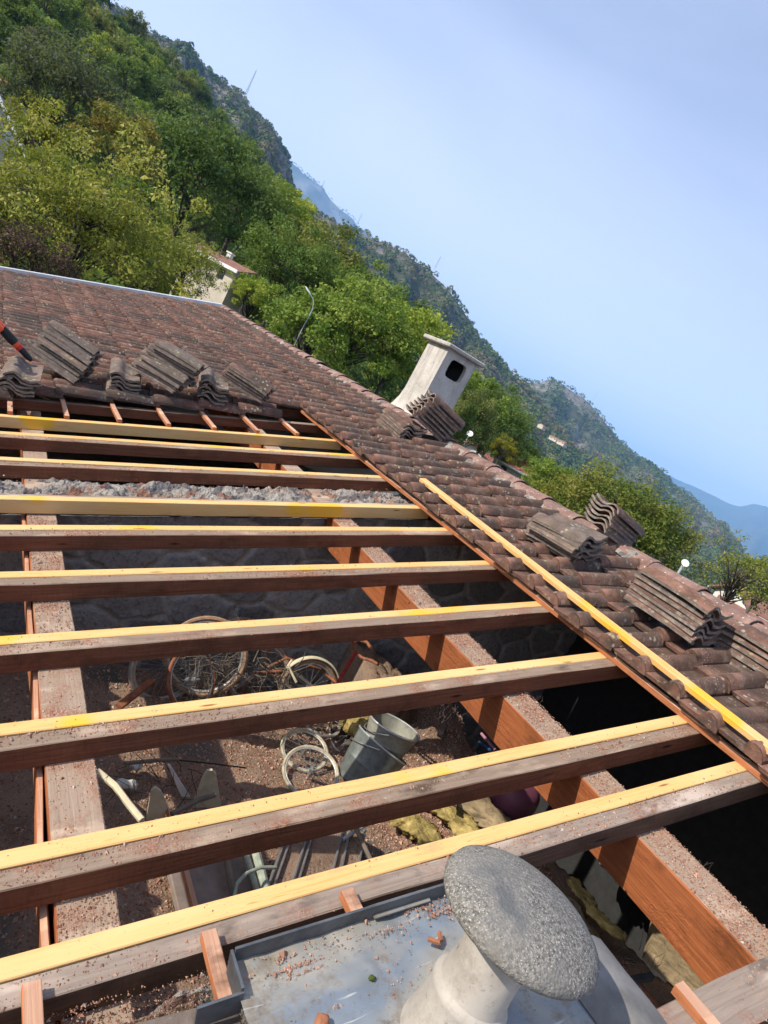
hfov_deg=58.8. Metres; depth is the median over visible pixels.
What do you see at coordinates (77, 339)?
roof tile
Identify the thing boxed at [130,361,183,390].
roof tile
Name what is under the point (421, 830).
insulation roll
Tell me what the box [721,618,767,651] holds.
roof tile
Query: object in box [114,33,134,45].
broadleaf tree
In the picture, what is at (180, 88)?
broadleaf tree
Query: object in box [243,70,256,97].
radio mast
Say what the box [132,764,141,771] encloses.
plaster scrap
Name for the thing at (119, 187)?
broadleaf tree
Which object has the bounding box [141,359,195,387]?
roof tile
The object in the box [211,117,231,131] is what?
broadleaf tree
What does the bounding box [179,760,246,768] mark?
rod
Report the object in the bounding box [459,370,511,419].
broadleaf tree
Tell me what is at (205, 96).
broadleaf tree
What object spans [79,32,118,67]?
broadleaf tree
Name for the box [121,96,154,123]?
broadleaf tree
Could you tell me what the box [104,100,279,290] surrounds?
broadleaf tree
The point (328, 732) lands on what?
bicycle wheel
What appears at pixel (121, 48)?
broadleaf tree
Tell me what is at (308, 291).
street lamp
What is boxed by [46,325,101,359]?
roof tile
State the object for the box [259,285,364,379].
broadleaf tree
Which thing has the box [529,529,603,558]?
roof tile
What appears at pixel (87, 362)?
roof tile
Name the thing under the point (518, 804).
plum ball
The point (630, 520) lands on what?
roof tile
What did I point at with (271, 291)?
bush
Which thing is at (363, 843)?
stick
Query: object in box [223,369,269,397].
roof tile
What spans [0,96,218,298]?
fruit tree
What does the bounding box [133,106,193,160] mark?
broadleaf tree
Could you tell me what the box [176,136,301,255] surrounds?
broadleaf tree
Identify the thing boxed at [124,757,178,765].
stick
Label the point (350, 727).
foam block
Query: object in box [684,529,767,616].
broadleaf tree
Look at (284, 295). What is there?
broadleaf tree
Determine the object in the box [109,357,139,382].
roof tile
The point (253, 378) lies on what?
roof tile
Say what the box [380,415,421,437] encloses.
roof tile
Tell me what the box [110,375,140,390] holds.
roof tile
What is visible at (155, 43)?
broadleaf tree
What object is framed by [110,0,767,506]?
sky
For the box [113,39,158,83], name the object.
broadleaf tree
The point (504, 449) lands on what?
broadleaf tree
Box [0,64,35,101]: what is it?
broadleaf tree
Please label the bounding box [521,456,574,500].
broadleaf tree
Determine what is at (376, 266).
broadleaf tree
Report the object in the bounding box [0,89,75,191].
broadleaf tree
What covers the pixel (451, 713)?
cobweb
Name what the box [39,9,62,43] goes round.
broadleaf tree
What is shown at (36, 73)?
broadleaf tree
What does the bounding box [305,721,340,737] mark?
bicycle wheel
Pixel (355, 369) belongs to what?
broadleaf tree
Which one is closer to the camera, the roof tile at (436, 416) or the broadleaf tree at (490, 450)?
the roof tile at (436, 416)
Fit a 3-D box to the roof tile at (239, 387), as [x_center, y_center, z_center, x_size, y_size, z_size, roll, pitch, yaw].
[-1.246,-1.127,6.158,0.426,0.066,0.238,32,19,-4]
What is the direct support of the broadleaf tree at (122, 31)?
on the ground
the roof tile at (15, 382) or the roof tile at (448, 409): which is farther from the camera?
the roof tile at (448, 409)
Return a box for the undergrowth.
[0,1,395,475]
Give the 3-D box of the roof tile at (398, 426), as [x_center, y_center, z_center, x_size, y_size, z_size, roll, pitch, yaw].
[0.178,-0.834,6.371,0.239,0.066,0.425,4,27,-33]
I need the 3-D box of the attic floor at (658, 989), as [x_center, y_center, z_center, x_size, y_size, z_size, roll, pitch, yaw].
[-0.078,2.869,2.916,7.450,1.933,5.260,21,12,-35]
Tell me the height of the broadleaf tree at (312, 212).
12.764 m
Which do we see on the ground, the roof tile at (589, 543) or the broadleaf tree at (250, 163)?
the broadleaf tree at (250, 163)
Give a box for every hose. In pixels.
[233,865,276,895]
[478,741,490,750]
[480,732,496,750]
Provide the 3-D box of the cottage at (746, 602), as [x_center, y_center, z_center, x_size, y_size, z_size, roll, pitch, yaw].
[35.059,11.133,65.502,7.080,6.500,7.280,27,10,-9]
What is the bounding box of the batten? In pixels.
[419,478,767,754]
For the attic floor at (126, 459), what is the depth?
9.79 m
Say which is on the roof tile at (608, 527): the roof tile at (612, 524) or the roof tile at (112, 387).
the roof tile at (612, 524)
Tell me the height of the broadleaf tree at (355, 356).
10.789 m
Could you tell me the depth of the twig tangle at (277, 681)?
4.38 m
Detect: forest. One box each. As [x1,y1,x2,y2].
[98,2,301,198]
[289,159,371,236]
[313,208,747,594]
[519,376,764,592]
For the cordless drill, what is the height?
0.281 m
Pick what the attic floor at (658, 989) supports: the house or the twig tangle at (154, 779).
the twig tangle at (154, 779)
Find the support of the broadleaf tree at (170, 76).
on the ground
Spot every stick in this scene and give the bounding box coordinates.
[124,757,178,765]
[354,828,371,858]
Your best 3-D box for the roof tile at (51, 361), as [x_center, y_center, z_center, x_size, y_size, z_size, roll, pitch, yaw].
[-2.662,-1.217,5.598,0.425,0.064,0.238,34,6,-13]
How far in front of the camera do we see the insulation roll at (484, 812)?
4.48 m
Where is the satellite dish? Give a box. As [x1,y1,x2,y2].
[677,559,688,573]
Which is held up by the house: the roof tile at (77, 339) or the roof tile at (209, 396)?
the roof tile at (209, 396)
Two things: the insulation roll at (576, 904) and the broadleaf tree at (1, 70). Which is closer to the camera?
the insulation roll at (576, 904)
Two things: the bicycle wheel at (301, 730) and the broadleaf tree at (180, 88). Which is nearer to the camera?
the bicycle wheel at (301, 730)
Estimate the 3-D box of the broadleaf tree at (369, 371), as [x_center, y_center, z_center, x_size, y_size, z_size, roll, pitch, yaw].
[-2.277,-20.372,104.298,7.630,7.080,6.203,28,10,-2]
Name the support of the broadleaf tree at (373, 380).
on the ground
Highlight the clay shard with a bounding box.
[427,931,442,944]
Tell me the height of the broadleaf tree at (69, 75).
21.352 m
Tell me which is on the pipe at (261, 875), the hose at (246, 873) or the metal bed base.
the hose at (246, 873)
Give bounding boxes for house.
[0,266,767,1023]
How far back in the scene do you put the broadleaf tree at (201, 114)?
129.39 m
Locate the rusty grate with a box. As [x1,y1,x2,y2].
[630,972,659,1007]
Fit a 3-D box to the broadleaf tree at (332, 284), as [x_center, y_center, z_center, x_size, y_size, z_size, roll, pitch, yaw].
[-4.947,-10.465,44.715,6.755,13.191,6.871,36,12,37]
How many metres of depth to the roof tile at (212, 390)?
5.89 m
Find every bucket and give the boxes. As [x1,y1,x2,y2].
[338,725,406,780]
[364,713,419,759]
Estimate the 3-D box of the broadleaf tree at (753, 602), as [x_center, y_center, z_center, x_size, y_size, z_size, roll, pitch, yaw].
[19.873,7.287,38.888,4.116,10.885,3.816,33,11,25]
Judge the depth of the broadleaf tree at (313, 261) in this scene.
39.81 m
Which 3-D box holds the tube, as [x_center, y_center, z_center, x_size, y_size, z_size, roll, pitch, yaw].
[-0.149,1.715,3.662,0.024,0.069,0.215,35,12,34]
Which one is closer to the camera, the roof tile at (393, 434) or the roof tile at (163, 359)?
the roof tile at (163, 359)
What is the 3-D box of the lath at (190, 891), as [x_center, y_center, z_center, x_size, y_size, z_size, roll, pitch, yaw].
[-0.870,1.565,2.969,0.024,0.030,0.700,21,12,-35]
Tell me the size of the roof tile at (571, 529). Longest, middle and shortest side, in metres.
0.426 x 0.238 x 0.066 m
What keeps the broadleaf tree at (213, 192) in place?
on the ground
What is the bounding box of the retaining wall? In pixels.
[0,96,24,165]
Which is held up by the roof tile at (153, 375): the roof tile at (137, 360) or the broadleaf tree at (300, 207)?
the roof tile at (137, 360)
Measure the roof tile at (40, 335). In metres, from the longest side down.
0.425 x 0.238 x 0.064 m
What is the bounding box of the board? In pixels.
[167,857,252,910]
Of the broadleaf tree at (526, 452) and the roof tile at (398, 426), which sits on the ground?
the broadleaf tree at (526, 452)
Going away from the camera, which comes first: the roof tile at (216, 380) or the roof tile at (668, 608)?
the roof tile at (668, 608)
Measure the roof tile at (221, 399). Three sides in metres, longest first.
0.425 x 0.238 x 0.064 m
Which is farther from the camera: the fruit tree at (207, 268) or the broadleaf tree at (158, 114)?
the broadleaf tree at (158, 114)
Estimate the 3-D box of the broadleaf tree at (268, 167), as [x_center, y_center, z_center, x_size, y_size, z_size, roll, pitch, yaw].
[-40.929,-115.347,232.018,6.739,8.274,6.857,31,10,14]
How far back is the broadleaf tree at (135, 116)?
93.66 m
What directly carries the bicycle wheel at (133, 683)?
on the attic floor at (658, 989)
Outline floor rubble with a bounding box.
[0,665,656,1018]
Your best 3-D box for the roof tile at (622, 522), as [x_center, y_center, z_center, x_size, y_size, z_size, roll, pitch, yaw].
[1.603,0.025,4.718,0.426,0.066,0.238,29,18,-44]
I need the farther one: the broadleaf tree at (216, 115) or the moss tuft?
the broadleaf tree at (216, 115)
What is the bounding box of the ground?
[0,2,410,494]
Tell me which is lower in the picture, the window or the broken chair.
the broken chair
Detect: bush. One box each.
[220,265,285,322]
[228,277,265,312]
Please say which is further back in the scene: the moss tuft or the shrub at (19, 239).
the shrub at (19, 239)
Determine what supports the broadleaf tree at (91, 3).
on the ground
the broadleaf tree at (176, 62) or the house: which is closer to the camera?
the house
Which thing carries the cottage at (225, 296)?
on the ground
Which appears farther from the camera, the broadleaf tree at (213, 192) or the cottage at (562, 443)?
the cottage at (562, 443)
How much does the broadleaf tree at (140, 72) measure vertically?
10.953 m
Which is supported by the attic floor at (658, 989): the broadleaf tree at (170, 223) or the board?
the board
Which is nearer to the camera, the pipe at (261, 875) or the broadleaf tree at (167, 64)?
the pipe at (261, 875)
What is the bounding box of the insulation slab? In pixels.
[642,921,704,990]
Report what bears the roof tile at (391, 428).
on the roof tile at (393, 434)
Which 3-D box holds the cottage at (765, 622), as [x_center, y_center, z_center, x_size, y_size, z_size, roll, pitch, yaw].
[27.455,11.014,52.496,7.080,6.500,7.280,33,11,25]
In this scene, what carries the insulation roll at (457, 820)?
on the attic floor at (658, 989)
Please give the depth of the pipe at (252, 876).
3.04 m
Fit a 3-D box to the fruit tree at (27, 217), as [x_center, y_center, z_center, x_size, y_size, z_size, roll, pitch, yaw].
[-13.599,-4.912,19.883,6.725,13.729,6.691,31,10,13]
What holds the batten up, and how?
on the house
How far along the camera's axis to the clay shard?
1.59 m
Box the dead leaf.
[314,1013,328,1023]
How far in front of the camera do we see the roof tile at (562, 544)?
4.15 m
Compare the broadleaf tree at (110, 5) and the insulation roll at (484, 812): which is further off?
the broadleaf tree at (110, 5)
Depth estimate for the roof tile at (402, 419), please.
6.33 m
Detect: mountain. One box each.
[290,164,370,237]
[663,472,767,570]
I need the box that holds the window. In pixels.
[216,268,224,278]
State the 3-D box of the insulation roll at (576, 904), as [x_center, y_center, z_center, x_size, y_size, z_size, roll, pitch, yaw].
[1.165,2.474,4.032,0.294,0.094,0.556,24,11,-25]
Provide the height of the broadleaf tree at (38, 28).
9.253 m
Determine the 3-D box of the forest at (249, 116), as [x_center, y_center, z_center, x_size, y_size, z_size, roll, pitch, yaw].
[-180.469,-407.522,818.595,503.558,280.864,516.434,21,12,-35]
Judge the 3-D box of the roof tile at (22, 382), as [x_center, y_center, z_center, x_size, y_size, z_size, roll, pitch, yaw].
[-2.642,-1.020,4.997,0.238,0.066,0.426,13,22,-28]
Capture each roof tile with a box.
[0,363,33,389]
[0,379,35,393]
[0,384,36,397]
[2,368,43,386]
[3,356,43,383]
[28,350,85,383]
[30,347,87,381]
[32,342,87,377]
[36,338,93,372]
[36,341,92,375]
[37,332,91,367]
[41,325,97,361]
[42,331,98,366]
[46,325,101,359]
[47,320,104,355]
[106,373,122,390]
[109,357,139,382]
[109,378,139,394]
[110,374,140,387]
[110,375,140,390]
[128,364,182,393]
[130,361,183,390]
[133,357,182,388]
[139,354,195,383]
[141,348,189,377]
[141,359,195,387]
[146,349,200,377]
[147,343,199,373]
[150,342,203,372]
[154,339,208,370]
[197,381,224,405]
[198,378,227,401]
[199,373,225,397]
[201,367,228,390]
[202,381,228,393]
[221,369,267,398]
[221,375,269,403]
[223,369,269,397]
[226,367,274,395]
[228,362,276,392]
[376,419,410,439]
[378,418,420,438]
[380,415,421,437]
[382,407,424,431]
[382,412,423,434]
[406,404,442,441]
[410,401,446,439]
[414,399,450,437]
[417,397,453,434]
[421,394,457,432]
[426,393,462,430]
[428,389,464,426]
[525,528,589,559]
[526,522,600,554]
[527,536,599,562]
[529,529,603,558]
[530,520,605,550]
[531,512,607,545]
[584,511,623,543]
[585,506,631,546]
[588,503,633,543]
[589,498,636,541]
[591,494,637,536]
[596,493,644,536]
[623,593,714,645]
[626,588,716,639]
[629,583,721,634]
[633,577,725,628]
[634,570,721,621]
[640,566,733,619]
[713,640,767,677]
[714,646,767,688]
[716,633,767,668]
[720,627,767,659]
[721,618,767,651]
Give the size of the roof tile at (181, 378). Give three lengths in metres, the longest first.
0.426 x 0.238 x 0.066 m
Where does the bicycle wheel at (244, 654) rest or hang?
on the attic floor at (658, 989)
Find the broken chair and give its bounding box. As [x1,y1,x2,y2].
[96,764,220,822]
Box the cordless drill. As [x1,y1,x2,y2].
[0,321,36,365]
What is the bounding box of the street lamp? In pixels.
[294,286,313,345]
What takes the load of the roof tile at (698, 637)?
on the house
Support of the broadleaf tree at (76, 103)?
on the ground
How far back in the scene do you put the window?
32.70 m
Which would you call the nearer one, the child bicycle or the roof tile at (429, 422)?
the child bicycle
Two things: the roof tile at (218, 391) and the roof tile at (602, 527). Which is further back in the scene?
the roof tile at (218, 391)
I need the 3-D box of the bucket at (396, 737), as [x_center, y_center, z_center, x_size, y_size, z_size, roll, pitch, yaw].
[0.022,1.437,4.307,0.360,0.210,0.372,27,0,9]
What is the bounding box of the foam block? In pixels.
[338,716,368,737]
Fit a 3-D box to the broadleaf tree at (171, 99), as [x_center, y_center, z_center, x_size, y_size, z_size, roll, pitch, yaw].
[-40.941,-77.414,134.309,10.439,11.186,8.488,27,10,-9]
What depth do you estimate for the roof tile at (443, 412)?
6.28 m
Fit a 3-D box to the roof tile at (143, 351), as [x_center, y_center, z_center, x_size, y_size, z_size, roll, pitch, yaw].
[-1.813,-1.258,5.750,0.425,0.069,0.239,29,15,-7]
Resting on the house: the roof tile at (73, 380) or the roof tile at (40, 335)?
the roof tile at (73, 380)
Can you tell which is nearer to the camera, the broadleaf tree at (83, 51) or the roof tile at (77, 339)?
the roof tile at (77, 339)
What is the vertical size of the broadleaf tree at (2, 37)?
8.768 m
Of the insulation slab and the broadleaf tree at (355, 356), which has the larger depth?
the broadleaf tree at (355, 356)
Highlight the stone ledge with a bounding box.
[328,642,417,723]
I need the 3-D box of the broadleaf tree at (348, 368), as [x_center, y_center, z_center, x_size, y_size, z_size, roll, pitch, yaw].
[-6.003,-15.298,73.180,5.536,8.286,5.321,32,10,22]
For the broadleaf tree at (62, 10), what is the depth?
134.08 m
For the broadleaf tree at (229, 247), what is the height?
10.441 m
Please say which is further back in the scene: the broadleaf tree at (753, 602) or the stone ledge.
the broadleaf tree at (753, 602)
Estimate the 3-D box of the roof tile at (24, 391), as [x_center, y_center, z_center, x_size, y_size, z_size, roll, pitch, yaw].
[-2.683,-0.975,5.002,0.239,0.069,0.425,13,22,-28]
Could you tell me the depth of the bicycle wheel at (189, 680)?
4.07 m
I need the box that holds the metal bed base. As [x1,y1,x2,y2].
[268,828,365,885]
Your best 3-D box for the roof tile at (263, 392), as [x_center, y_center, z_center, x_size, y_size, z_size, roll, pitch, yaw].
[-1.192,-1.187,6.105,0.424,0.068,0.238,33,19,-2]
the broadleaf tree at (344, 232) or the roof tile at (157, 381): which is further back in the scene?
the broadleaf tree at (344, 232)
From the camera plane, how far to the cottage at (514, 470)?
57.41 m
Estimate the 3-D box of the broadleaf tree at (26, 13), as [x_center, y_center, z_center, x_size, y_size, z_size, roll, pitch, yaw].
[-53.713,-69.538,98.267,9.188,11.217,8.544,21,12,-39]
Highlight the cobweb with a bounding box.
[439,703,467,722]
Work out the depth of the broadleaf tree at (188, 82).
184.63 m
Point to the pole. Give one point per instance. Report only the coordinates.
(230, 872)
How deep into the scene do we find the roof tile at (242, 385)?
6.04 m
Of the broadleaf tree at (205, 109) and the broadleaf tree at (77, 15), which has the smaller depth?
the broadleaf tree at (77, 15)
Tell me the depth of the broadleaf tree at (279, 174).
205.14 m
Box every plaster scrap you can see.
[116,778,137,788]
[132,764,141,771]
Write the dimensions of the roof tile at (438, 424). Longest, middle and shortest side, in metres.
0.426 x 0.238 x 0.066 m
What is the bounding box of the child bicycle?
[253,641,378,689]
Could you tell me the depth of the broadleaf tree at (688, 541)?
30.45 m
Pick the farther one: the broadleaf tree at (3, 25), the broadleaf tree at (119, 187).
the broadleaf tree at (3, 25)
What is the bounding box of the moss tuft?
[368,974,375,980]
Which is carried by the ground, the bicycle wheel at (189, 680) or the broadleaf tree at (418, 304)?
the broadleaf tree at (418, 304)
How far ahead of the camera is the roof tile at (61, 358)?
5.50 m
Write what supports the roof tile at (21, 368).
on the roof tile at (22, 382)
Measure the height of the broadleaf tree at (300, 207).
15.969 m
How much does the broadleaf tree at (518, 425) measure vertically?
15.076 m
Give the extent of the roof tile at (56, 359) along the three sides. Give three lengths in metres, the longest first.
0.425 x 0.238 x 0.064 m
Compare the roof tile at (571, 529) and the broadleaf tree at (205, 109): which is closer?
the roof tile at (571, 529)
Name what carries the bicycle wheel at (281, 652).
on the attic floor at (658, 989)
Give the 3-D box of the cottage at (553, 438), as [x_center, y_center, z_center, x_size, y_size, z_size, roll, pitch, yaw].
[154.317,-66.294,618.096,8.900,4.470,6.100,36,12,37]
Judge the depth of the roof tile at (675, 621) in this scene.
3.42 m
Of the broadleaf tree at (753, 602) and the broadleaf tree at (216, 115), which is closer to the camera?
the broadleaf tree at (753, 602)
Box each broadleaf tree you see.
[0,0,49,36]
[0,4,17,60]
[0,4,19,41]
[0,22,139,218]
[0,64,11,78]
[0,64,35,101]
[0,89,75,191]
[8,38,67,91]
[19,21,59,50]
[27,137,89,212]
[30,0,72,27]
[35,90,101,169]
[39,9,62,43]
[41,88,94,114]
[42,0,93,33]
[54,40,90,84]
[58,102,134,177]
[64,174,168,268]
[66,96,166,254]
[74,0,98,25]
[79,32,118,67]
[80,49,98,79]
[85,6,121,43]
[98,0,117,9]
[101,51,159,102]
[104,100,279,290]
[105,22,127,38]
[105,32,140,82]
[109,13,131,36]
[112,177,192,248]
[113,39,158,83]
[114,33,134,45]
[119,13,142,35]
[120,4,151,39]
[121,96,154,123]
[125,110,162,152]
[132,34,162,59]
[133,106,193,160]
[144,51,171,97]
[145,35,160,50]
[148,70,191,105]
[152,68,175,101]
[153,88,205,123]
[156,46,184,78]
[161,55,176,75]
[161,80,193,117]
[167,160,207,204]
[175,70,200,99]
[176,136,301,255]
[178,194,226,250]
[181,68,206,101]
[183,107,216,142]
[188,182,224,206]
[192,77,213,110]
[193,103,211,125]
[207,108,230,123]
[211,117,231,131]
[215,223,274,277]
[225,247,277,284]
[233,203,269,251]
[234,135,264,166]
[235,146,252,167]
[235,209,343,327]
[250,213,375,337]
[252,177,318,271]
[257,161,274,173]
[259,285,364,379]
[262,294,303,331]
[272,172,290,187]
[290,261,388,353]
[292,272,420,382]
[296,196,315,219]
[306,336,367,368]
[310,335,357,377]
[336,358,367,385]
[346,301,457,394]
[358,259,409,306]
[361,359,387,391]
[367,364,402,399]
[376,291,445,379]
[377,368,414,402]
[453,385,500,454]
[457,382,537,452]
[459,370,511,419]
[468,418,511,460]
[490,431,520,465]
[498,435,543,468]
[520,468,553,497]
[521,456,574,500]
[530,467,613,512]
[550,455,685,564]
[616,494,711,574]
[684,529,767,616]
[727,551,767,613]
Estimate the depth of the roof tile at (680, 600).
3.43 m
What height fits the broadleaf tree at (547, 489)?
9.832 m
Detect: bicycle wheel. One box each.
[128,655,203,698]
[162,616,248,696]
[166,655,215,702]
[191,617,269,689]
[223,648,289,695]
[280,728,327,772]
[282,745,338,791]
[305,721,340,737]
[326,721,350,751]
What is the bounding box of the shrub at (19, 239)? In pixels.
[0,217,88,280]
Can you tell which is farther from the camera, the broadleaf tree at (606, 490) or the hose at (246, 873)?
the broadleaf tree at (606, 490)
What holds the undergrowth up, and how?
on the ground
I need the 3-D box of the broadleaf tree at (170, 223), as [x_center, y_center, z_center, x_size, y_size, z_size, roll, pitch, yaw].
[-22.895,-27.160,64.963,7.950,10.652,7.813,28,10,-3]
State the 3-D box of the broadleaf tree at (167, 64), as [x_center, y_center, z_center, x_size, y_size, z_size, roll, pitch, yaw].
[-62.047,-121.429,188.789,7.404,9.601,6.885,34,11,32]
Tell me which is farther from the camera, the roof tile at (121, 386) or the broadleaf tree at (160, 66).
the broadleaf tree at (160, 66)
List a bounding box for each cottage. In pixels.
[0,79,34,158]
[169,244,262,315]
[456,440,493,461]
[489,452,550,486]
[537,423,546,430]
[548,435,558,442]
[556,439,567,447]
[708,584,767,620]
[717,595,767,626]
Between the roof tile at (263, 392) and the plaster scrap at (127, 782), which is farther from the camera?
the roof tile at (263, 392)
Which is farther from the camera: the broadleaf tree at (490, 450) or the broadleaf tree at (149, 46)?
the broadleaf tree at (149, 46)
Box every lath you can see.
[115,677,155,708]
[165,808,197,906]
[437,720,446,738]
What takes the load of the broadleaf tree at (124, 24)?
on the ground
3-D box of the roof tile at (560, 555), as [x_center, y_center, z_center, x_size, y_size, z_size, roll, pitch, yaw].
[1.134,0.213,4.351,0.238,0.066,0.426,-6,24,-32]
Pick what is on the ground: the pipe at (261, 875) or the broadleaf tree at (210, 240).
the broadleaf tree at (210, 240)
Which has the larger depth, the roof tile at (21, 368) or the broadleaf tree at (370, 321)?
the broadleaf tree at (370, 321)
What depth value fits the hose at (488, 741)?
5.38 m
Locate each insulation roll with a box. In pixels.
[388,814,442,845]
[430,806,479,835]
[457,797,511,827]
[561,891,603,942]
[566,876,626,940]
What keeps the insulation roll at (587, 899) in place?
on the insulation roll at (576, 904)
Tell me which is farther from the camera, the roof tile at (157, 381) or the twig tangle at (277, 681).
the roof tile at (157, 381)
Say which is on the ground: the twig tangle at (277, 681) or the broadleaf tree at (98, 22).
the broadleaf tree at (98, 22)
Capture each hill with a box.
[100,2,290,177]
[314,216,713,580]
[527,380,764,584]
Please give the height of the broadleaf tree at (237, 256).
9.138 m
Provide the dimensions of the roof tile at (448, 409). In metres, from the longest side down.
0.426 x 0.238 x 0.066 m
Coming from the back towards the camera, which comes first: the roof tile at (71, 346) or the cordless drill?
the roof tile at (71, 346)
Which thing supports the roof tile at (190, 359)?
on the roof tile at (175, 358)
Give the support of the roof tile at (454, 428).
on the roof tile at (436, 416)
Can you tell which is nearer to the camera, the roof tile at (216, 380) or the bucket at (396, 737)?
the bucket at (396, 737)
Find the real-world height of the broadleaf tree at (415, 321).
12.625 m
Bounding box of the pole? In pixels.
[224,859,238,895]
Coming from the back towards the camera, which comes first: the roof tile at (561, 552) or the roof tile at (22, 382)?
the roof tile at (22, 382)
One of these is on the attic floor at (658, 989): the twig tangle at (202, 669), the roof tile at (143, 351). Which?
the twig tangle at (202, 669)
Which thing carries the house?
on the ground
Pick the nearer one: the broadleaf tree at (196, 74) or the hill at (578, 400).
the broadleaf tree at (196, 74)
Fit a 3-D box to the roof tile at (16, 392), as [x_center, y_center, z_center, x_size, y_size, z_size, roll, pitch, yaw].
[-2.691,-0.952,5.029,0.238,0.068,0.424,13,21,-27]
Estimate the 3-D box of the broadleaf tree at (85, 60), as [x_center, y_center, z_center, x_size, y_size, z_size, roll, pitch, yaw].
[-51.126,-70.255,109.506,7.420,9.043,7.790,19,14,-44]
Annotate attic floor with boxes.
[0,393,363,491]
[0,663,675,1018]
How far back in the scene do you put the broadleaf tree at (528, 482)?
44.69 m
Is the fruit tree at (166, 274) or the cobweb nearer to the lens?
the cobweb
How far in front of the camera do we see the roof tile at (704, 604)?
3.39 m
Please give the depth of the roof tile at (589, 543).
4.13 m
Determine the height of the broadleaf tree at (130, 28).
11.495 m
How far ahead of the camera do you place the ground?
69.78 m
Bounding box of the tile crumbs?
[0,433,767,1023]
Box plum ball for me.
[489,787,539,820]
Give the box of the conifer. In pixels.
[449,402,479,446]
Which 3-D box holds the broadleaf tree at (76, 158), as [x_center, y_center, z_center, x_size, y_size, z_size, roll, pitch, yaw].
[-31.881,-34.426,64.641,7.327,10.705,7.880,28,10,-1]
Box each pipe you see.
[243,855,259,889]
[251,852,269,887]
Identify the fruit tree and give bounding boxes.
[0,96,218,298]
[0,123,104,283]
[71,210,209,298]
[141,221,239,292]
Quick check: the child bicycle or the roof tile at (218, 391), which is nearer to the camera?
the child bicycle
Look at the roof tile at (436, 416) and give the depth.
6.27 m
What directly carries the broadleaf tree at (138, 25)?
on the ground
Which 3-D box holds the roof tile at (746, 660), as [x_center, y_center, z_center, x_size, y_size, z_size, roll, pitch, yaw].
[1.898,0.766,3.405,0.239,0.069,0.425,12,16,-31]
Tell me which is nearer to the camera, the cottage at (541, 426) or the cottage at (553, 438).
the cottage at (541, 426)
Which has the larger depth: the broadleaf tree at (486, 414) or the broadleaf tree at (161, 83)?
the broadleaf tree at (161, 83)
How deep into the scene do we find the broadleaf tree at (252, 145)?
204.72 m
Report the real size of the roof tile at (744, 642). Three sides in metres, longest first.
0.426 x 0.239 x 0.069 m
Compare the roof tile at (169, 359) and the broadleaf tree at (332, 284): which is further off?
the broadleaf tree at (332, 284)
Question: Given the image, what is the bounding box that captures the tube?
[342,826,367,840]
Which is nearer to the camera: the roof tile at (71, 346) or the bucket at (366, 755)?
the bucket at (366, 755)
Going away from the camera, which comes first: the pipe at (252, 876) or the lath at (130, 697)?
the pipe at (252, 876)
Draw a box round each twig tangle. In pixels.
[99,747,214,813]
[149,606,263,703]
[216,650,314,740]
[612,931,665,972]
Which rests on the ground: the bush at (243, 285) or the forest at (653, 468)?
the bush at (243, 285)
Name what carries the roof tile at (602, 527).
on the house
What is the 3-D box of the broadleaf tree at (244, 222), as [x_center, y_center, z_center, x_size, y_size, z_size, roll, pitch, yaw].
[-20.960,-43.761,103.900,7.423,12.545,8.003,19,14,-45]
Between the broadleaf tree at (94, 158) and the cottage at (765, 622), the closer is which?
the cottage at (765, 622)
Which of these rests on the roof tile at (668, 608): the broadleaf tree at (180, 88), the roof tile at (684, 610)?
the roof tile at (684, 610)
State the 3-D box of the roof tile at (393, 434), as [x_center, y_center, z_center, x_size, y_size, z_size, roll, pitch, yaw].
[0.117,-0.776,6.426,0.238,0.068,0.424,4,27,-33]
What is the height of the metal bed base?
0.050 m
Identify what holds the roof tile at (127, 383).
on the roof tile at (125, 386)
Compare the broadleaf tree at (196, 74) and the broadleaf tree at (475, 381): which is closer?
the broadleaf tree at (475, 381)
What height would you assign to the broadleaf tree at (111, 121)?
14.366 m

